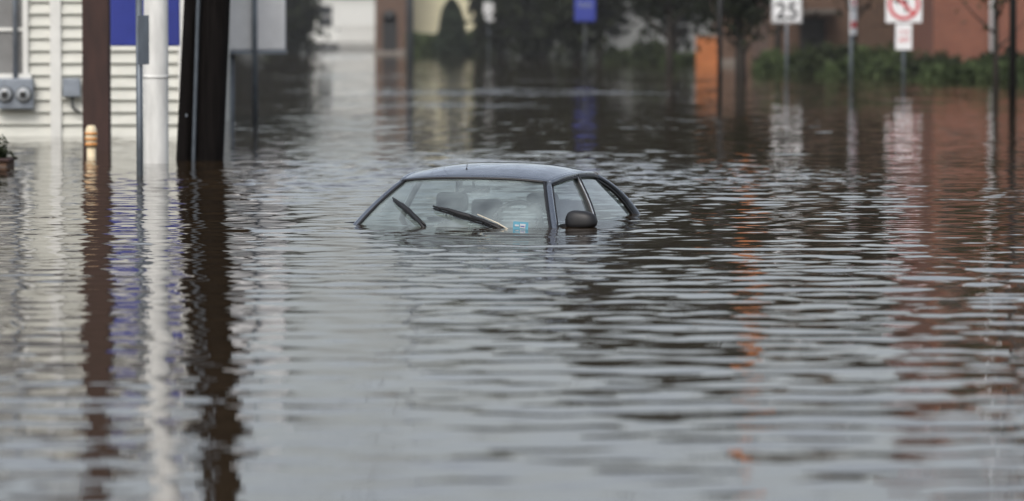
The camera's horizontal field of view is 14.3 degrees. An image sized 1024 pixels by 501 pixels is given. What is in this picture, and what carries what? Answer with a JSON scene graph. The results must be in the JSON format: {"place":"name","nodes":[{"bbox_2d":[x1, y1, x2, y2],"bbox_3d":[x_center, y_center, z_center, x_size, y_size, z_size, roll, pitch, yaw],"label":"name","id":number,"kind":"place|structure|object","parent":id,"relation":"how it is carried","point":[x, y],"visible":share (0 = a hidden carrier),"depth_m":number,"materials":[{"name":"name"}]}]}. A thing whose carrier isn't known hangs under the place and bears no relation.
{"place":"outdoors","nodes":[
{"label":"outdoors","id":0,"kind":"place"},
{"bbox_2d":[0,0,177,136],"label":"clapboards","id":1,"kind":"object","parent":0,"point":[35,121],"depth_m":53.27,"materials":[{"name":"paint"}]},
{"bbox_2d":[0,74,31,77],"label":"window frame","id":2,"kind":"object","parent":1,"relation":"attached to","point":[19,75],"visible":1,"depth_m":53.20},
{"bbox_2d":[0,0,22,73],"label":"window glass","id":3,"kind":"object","parent":2,"relation":"on","point":[6,40],"visible":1,"depth_m":53.21,"materials":[{"name":"grey glass"}]},
{"bbox_2d":[0,78,33,108],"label":"meter box","id":4,"kind":"object","parent":1,"relation":"attached to","point":[14,84],"visible":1,"depth_m":53.10,"materials":[{"name":"grey metal"}]},
{"bbox_2d":[0,87,12,101],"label":"meter","id":5,"kind":"object","parent":4,"relation":"attached to","point":[10,94],"visible":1,"depth_m":53.00,"materials":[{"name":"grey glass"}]},
{"bbox_2d":[1,91,7,97],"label":"meter dial","id":6,"kind":"object","parent":5,"relation":"attached to","point":[4,94],"visible":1,"depth_m":52.99,"materials":[{"name":"grey glass"}]},
{"bbox_2d":[0,86,13,102],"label":"meter ring","id":7,"kind":"object","parent":5,"relation":"attached to","point":[12,93],"visible":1,"depth_m":53.08,"materials":[{"name":"grey metal"}]},
{"bbox_2d":[12,0,17,77],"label":"conduit","id":8,"kind":"object","parent":4,"relation":"attached to","point":[15,65],"visible":1,"depth_m":53.12,"materials":[{"name":"grey metal"}]},
{"bbox_2d":[16,87,30,101],"bbox_3d":[-6.350,-2.027,53.055,0.190,0.190,0.110,0,3,0],"label":"meter","id":9,"kind":"object","parent":4,"relation":"attached to","point":[28,94],"visible":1,"depth_m":53.00,"materials":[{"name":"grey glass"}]},
{"bbox_2d":[19,91,25,97],"bbox_3d":[-6.350,-2.023,52.995,0.090,0.090,0.010,0,3,0],"label":"meter dial","id":10,"kind":"object","parent":9,"relation":"attached to","point":[22,94],"visible":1,"depth_m":52.99,"materials":[{"name":"grey glass"}]},
{"bbox_2d":[15,86,31,102],"bbox_3d":[-6.350,-2.029,53.092,0.216,0.216,0.025,0,3,0],"label":"meter ring","id":11,"kind":"object","parent":9,"relation":"attached to","point":[30,97],"visible":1,"depth_m":53.08,"materials":[{"name":"grey metal"}]},
{"bbox_2d":[22,0,28,73],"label":"window frame","id":12,"kind":"object","parent":1,"relation":"attached to","point":[25,14],"visible":1,"depth_m":53.17,"materials":[{"name":"white wood"}]},
{"bbox_2d":[0,28,22,30],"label":"window rail","id":13,"kind":"object","parent":12,"relation":"attached to","point":[10,29],"depth_m":53.18,"materials":[{"name":"white wood"}]},
{"bbox_2d":[50,0,61,136],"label":"joint board","id":14,"kind":"object","parent":1,"relation":"attached to","point":[55,76],"visible":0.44,"depth_m":53.20,"materials":[{"name":"white wood"}]},
{"bbox_2d":[63,78,80,96],"bbox_3d":[-5.735,-2.124,53.179,0.230,0.240,0.110,0,3,0],"label":"junction box","id":15,"kind":"object","parent":1,"relation":"attached to","point":[71,87],"visible":1,"depth_m":53.12,"materials":[{"name":"grey metal"}]},
{"bbox_2d":[71,97,81,113],"bbox_3d":[-5.679,-1.887,53.198,0.139,0.235,0.036,0,3,0],"label":"junction conduit","id":16,"kind":"object","parent":15,"relation":"attached to","point":[74,108],"visible":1,"depth_m":53.19,"materials":[{"name":"metal"}]},
{"bbox_2d":[110,0,179,67],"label":"blue sign","id":17,"kind":"object","parent":1,"relation":"attached to","point":[123,22],"visible":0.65,"depth_m":49.48,"materials":[{"name":"blue metal"}]},
{"bbox_2d":[379,51,400,53],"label":"step","id":18,"kind":"object","parent":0,"point":[389,52],"visible":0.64,"depth_m":187.38,"materials":[{"name":"concrete"}]},
{"bbox_2d":[293,34,594,51],"bbox_3d":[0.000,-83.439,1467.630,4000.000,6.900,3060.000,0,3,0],"label":"ground","id":19,"kind":"structure","parent":0,"point":[328,46],"depth_m":209.56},
{"bbox_2d":[85,125,97,156],"bbox_3d":[-4.660,-0.711,45.231,0.142,1.350,0.142,0,3,0],"label":"utility marker post","id":20,"kind":"object","parent":19,"relation":"on","point":[91,138],"visible":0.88,"depth_m":45.16,"materials":[{"name":"beige plastic"}]},
{"bbox_2d":[82,0,110,150],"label":"brown post","id":21,"kind":"object","parent":19,"relation":"on","point":[96,63],"visible":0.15,"depth_m":47.34,"materials":[{"name":"brown wood"}]},
{"bbox_2d":[136,0,148,174],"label":"parking sign","id":22,"kind":"object","parent":19,"relation":"on","point":[142,39],"visible":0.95,"depth_m":39.86,"materials":[{"name":"grey metal"}]},
{"bbox_2d":[143,0,168,163],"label":"white pole","id":23,"kind":"object","parent":19,"relation":"on","point":[155,116],"visible":0.72,"depth_m":43.06,"materials":[{"name":"white metal"}]},
{"bbox_2d":[176,0,229,160],"bbox_3d":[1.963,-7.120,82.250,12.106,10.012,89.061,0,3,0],"label":"utility pole","id":24,"kind":"object","parent":19,"relation":"on","point":[202,90],"visible":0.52,"depth_m":44.05,"materials":[{"name":"brown wood"}]},
{"bbox_2d":[200,2,229,120],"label":"wall","id":25,"kind":"structure","parent":19,"relation":"on","point":[227,115],"depth_m":61.91,"materials":[{"name":"paint"}]},
{"bbox_2d":[178,0,183,107],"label":"corner board","id":26,"kind":"object","parent":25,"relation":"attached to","point":[181,27],"depth_m":53.17,"materials":[{"name":"white wood"}]},
{"bbox_2d":[230,0,286,118],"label":"white sign cabinet","id":27,"kind":"object","parent":19,"relation":"on","point":[257,27],"visible":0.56,"depth_m":63.08,"materials":[{"name":"grey metal"}]},
{"bbox_2d":[262,0,339,54],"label":"tree","id":28,"kind":"object","parent":19,"relation":"on","point":[298,12],"visible":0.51,"depth_m":183.12,"materials":[{"name":"green plant"}]},
{"bbox_2d":[309,0,374,41],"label":"walls","id":29,"kind":"structure","parent":19,"relation":"on","point":[353,12],"depth_m":231.63,"materials":[{"name":"white paint"}]},
{"bbox_2d":[338,25,374,53],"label":"white fence","id":30,"kind":"object","parent":19,"relation":"on","point":[357,29],"visible":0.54,"depth_m":189.75,"materials":[{"name":"white wood"}]},
{"bbox_2d":[374,50,405,53],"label":"plinth","id":31,"kind":"structure","parent":19,"relation":"on","point":[377,51],"depth_m":187.72,"materials":[{"name":"concrete"}]},
{"bbox_2d":[375,0,406,49],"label":"walls","id":32,"kind":"structure","parent":19,"relation":"on","point":[398,8],"depth_m":187.71,"materials":[{"name":"brown brick"}]},
{"bbox_2d":[383,17,396,50],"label":"door arch","id":33,"kind":"structure","parent":32,"relation":"attached to","point":[390,37],"depth_m":187.66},
{"bbox_2d":[383,10,396,23],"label":"arch top","id":34,"kind":"structure","parent":33,"relation":"attached to","point":[388,14],"depth_m":187.61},
{"bbox_2d":[407,0,412,69],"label":"street pole","id":35,"kind":"object","parent":19,"relation":"on","point":[409,34],"depth_m":126.75,"materials":[{"name":"grey metal"}]},
{"bbox_2d":[404,30,481,54],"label":"hedge","id":36,"kind":"object","parent":19,"relation":"on","point":[423,43],"visible":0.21,"depth_m":185.07,"materials":[{"name":"green plant"}]},
{"bbox_2d":[413,0,474,33],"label":"walls","id":37,"kind":"structure","parent":19,"relation":"on","point":[426,15],"depth_m":190.68,"materials":[{"name":"yellow paint"}]},
{"bbox_2d":[431,0,471,54],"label":"conifer tree","id":38,"kind":"object","parent":19,"relation":"on","point":[452,38],"visible":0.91,"depth_m":182.84,"materials":[{"name":"green plant"}]},
{"bbox_2d":[483,2,493,56],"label":"street sign","id":39,"kind":"object","parent":19,"relation":"on","point":[487,7],"visible":0.67,"depth_m":169.68,"materials":[{"name":"white metal"}]},
{"bbox_2d":[344,162,639,228],"bbox_3d":[-0.135,0.075,30.820,2.064,1.469,4.270,1,3,18],"label":"submerged car","id":40,"kind":"object","parent":19,"relation":"on","point":[577,213],"visible":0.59,"depth_m":30.51,"materials":[{"name":"grey paint"}]},
{"bbox_2d":[464,0,526,55],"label":"tree","id":41,"kind":"object","parent":19,"relation":"on","point":[480,31],"visible":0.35,"depth_m":175.48,"materials":[{"name":"green plant"}]},
{"bbox_2d":[478,0,595,58],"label":"tree","id":42,"kind":"object","parent":19,"relation":"on","point":[524,27],"visible":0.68,"depth_m":165.09,"materials":[{"name":"green plant"}]},
{"bbox_2d":[530,0,624,61],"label":"tree","id":43,"kind":"object","parent":19,"relation":"on","point":[560,13],"visible":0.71,"depth_m":149.31,"materials":[{"name":"green plant"}]},
{"bbox_2d":[574,0,595,74],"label":"blue sign","id":44,"kind":"object","parent":19,"relation":"on","point":[584,11],"visible":0.94,"depth_m":113.76,"materials":[{"name":"metal"}]},
{"bbox_2d":[582,0,655,59],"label":"tree","id":45,"kind":"object","parent":19,"relation":"on","point":[623,21],"visible":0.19,"depth_m":157.77,"materials":[{"name":"green plant"}]},
{"bbox_2d":[624,35,665,63],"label":"shrub","id":46,"kind":"object","parent":19,"relation":"on","point":[653,51],"visible":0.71,"depth_m":145.36,"materials":[{"name":"green plant"}]},
{"bbox_2d":[604,1,710,52],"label":"walls","id":47,"kind":"structure","parent":19,"relation":"on","point":[627,40],"depth_m":167.77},
{"bbox_2d":[618,0,710,54],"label":"tree","id":48,"kind":"object","parent":19,"relation":"on","point":[676,46],"visible":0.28,"depth_m":155.23,"materials":[{"name":"green plant"}]},
{"bbox_2d":[628,0,715,71],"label":"tree","id":49,"kind":"object","parent":19,"relation":"on","point":[664,7],"visible":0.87,"depth_m":121.77,"materials":[{"name":"brown plant"}]},
{"bbox_2d":[696,36,716,64],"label":"wall","id":50,"kind":"structure","parent":19,"relation":"on","point":[707,55],"depth_m":140.84,"materials":[{"name":"orange brick"}]},
{"bbox_2d":[694,34,716,35],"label":"coping","id":51,"kind":"object","parent":50,"relation":"on","point":[707,34],"visible":0.43,"depth_m":140.75,"materials":[{"name":"concrete"}]},
{"bbox_2d":[717,0,721,85],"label":"iron post","id":52,"kind":"object","parent":19,"relation":"on","point":[719,50],"visible":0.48,"depth_m":94.84,"materials":[{"name":"metal"}]},
{"bbox_2d":[711,0,734,58],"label":"walls","id":53,"kind":"structure","parent":19,"relation":"on","point":[728,54],"depth_m":142.83,"materials":[{"name":"brown brick"}]},
{"bbox_2d":[722,59,734,63],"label":"plinth","id":54,"kind":"structure","parent":19,"relation":"on","point":[728,61],"depth_m":142.79,"materials":[{"name":"concrete"}]},
{"bbox_2d":[675,0,783,78],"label":"tree","id":55,"kind":"object","parent":19,"relation":"on","point":[749,12],"visible":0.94,"depth_m":105.67,"materials":[{"name":"green plant"}]},
{"bbox_2d":[743,20,750,63],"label":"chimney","id":56,"kind":"object","parent":19,"relation":"on","point":[748,57],"depth_m":142.19,"materials":[{"name":"brown brick"}]},
{"bbox_2d":[772,0,801,79],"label":"speed limit sign","id":57,"kind":"object","parent":19,"relation":"on","point":[786,12],"visible":1,"depth_m":104.27,"materials":[{"name":"white metal"}]},
{"bbox_2d":[768,0,818,52],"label":"tree","id":58,"kind":"object","parent":19,"relation":"on","point":[778,34],"visible":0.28,"depth_m":125.74,"materials":[{"name":"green plant"}]},
{"bbox_2d":[751,0,892,64],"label":"walls","id":59,"kind":"structure","parent":19,"relation":"on","point":[837,30],"depth_m":131.81,"materials":[{"name":"brown brick"}]},
{"bbox_2d":[800,18,824,51],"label":"door","id":60,"kind":"structure","parent":59,"relation":"attached to","point":[811,29],"depth_m":131.74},
{"bbox_2d":[802,9,836,13],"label":"entrance canopy","id":61,"kind":"object","parent":59,"relation":"attached to","point":[821,11],"visible":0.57,"depth_m":130.58,"materials":[{"name":"stone"}]},
{"bbox_2d":[788,39,863,72],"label":"shrub","id":62,"kind":"object","parent":19,"relation":"on","point":[813,60],"visible":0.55,"depth_m":118.46,"materials":[{"name":"green plant"}]},
{"bbox_2d":[849,0,856,87],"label":"street pole","id":63,"kind":"object","parent":19,"relation":"on","point":[853,22],"visible":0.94,"depth_m":91.87,"materials":[{"name":"metal"}]},
{"bbox_2d":[834,0,889,45],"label":"tree","id":64,"kind":"object","parent":19,"relation":"on","point":[862,10],"visible":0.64,"depth_m":122.84,"materials":[{"name":"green plant"}]},
{"bbox_2d":[815,55,916,75],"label":"shrub","id":65,"kind":"object","parent":19,"relation":"on","point":[865,67],"visible":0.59,"depth_m":112.47,"materials":[{"name":"green plant"}]},
{"bbox_2d":[844,40,912,62],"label":"shrub","id":66,"kind":"object","parent":19,"relation":"on","point":[883,53],"visible":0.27,"depth_m":117.61,"materials":[{"name":"green plant"}]},
{"bbox_2d":[886,0,921,85],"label":"no turn sign","id":67,"kind":"object","parent":19,"relation":"on","point":[903,12],"visible":0.99,"depth_m":94.80,"materials":[{"name":"white metal"}]},
{"bbox_2d":[908,60,978,80],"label":"shrub","id":68,"kind":"object","parent":19,"relation":"on","point":[939,71],"visible":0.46,"depth_m":103.55,"materials":[{"name":"green plant"}]},
{"bbox_2d":[893,0,1023,64],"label":"walls","id":69,"kind":"structure","parent":19,"relation":"on","point":[939,27],"depth_m":113.84,"materials":[{"name":"red brick"}]},
{"bbox_2d":[955,0,1023,93],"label":"tree","id":70,"kind":"object","parent":19,"relation":"on","point":[997,14],"visible":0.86,"depth_m":83.86,"materials":[{"name":"brown plant"}]},
{"bbox_2d":[1009,0,1016,98],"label":"dark street pole","id":71,"kind":"object","parent":19,"relation":"on","point":[1012,41],"depth_m":78.85,"materials":[{"name":"metal"}]},
{"bbox_2d":[0,52,1023,500],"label":"water","id":72,"kind":"structure","parent":0,"point":[796,288],"depth_m":22.23,"materials":[{"name":"grey liquid"}]},
{"bbox_2d":[0,157,17,166],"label":"brick planter","id":73,"kind":"object","parent":72,"relation":"in","point":[5,162],"visible":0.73,"depth_m":42.20,"materials":[{"name":"brown brick"}]},
{"bbox_2d":[0,134,16,163],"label":"potted shrub","id":74,"kind":"object","parent":73,"relation":"in","point":[3,152],"visible":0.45,"depth_m":42.51,"materials":[{"name":"green plant"}]},
{"bbox_2d":[600,46,629,61],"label":"shrub","id":75,"kind":"object","parent":72,"relation":"on","point":[610,54],"visible":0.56,"depth_m":149.40,"materials":[{"name":"green plant"}]},
{"bbox_2d":[658,50,695,64],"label":"shrub","id":76,"kind":"object","parent":72,"relation":"on","point":[683,57],"visible":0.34,"depth_m":142.28,"materials":[{"name":"green plant"}]},
{"bbox_2d":[750,44,802,71],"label":"shrub","id":77,"kind":"object","parent":72,"relation":"on","point":[772,60],"visible":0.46,"depth_m":120.37,"materials":[{"name":"green plant"}]},
{"bbox_2d":[886,49,961,75],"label":"shrub","id":78,"kind":"object","parent":72,"relation":"on","point":[915,63],"visible":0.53,"depth_m":112.51,"materials":[{"name":"green plant"}]},
{"bbox_2d":[958,55,1023,80],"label":"shrub","id":79,"kind":"object","parent":72,"relation":"on","point":[983,72],"visible":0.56,"depth_m":102.56,"materials":[{"name":"green plant"}]},
{"bbox_2d":[960,45,1023,64],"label":"shrub","id":80,"kind":"object","parent":72,"relation":"on","point":[1001,56],"visible":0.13,"depth_m":107.71,"materials":[{"name":"green plant"}]},
{"bbox_2d":[989,0,992,51],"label":"downspout","id":81,"kind":"object","parent":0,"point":[990,26],"depth_m":113.67,"materials":[{"name":"white metal"}]},
{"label":"window frame","id":82,"kind":"object","parent":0,"visible":0},
{"bbox_2d":[318,5,331,26],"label":"window glass","id":83,"kind":"object","parent":82,"relation":"on","point":[326,21],"visible":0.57,"depth_m":231.60,"materials":[{"name":"grey glass"}]},
{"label":"window frame","id":84,"kind":"object","parent":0,"visible":0},
{"bbox_2d":[607,14,621,35],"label":"window glass","id":85,"kind":"object","parent":84,"relation":"on","point":[619,28],"visible":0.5,"depth_m":167.74,"materials":[{"name":"black glass"}]},
{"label":"window frame","id":86,"kind":"object","parent":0,"visible":0},
{"bbox_2d":[678,15,686,35],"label":"window glass","id":87,"kind":"object","parent":86,"relation":"on","point":[680,22],"visible":0.21,"depth_m":167.73,"materials":[{"name":"black glass"}]}
]}

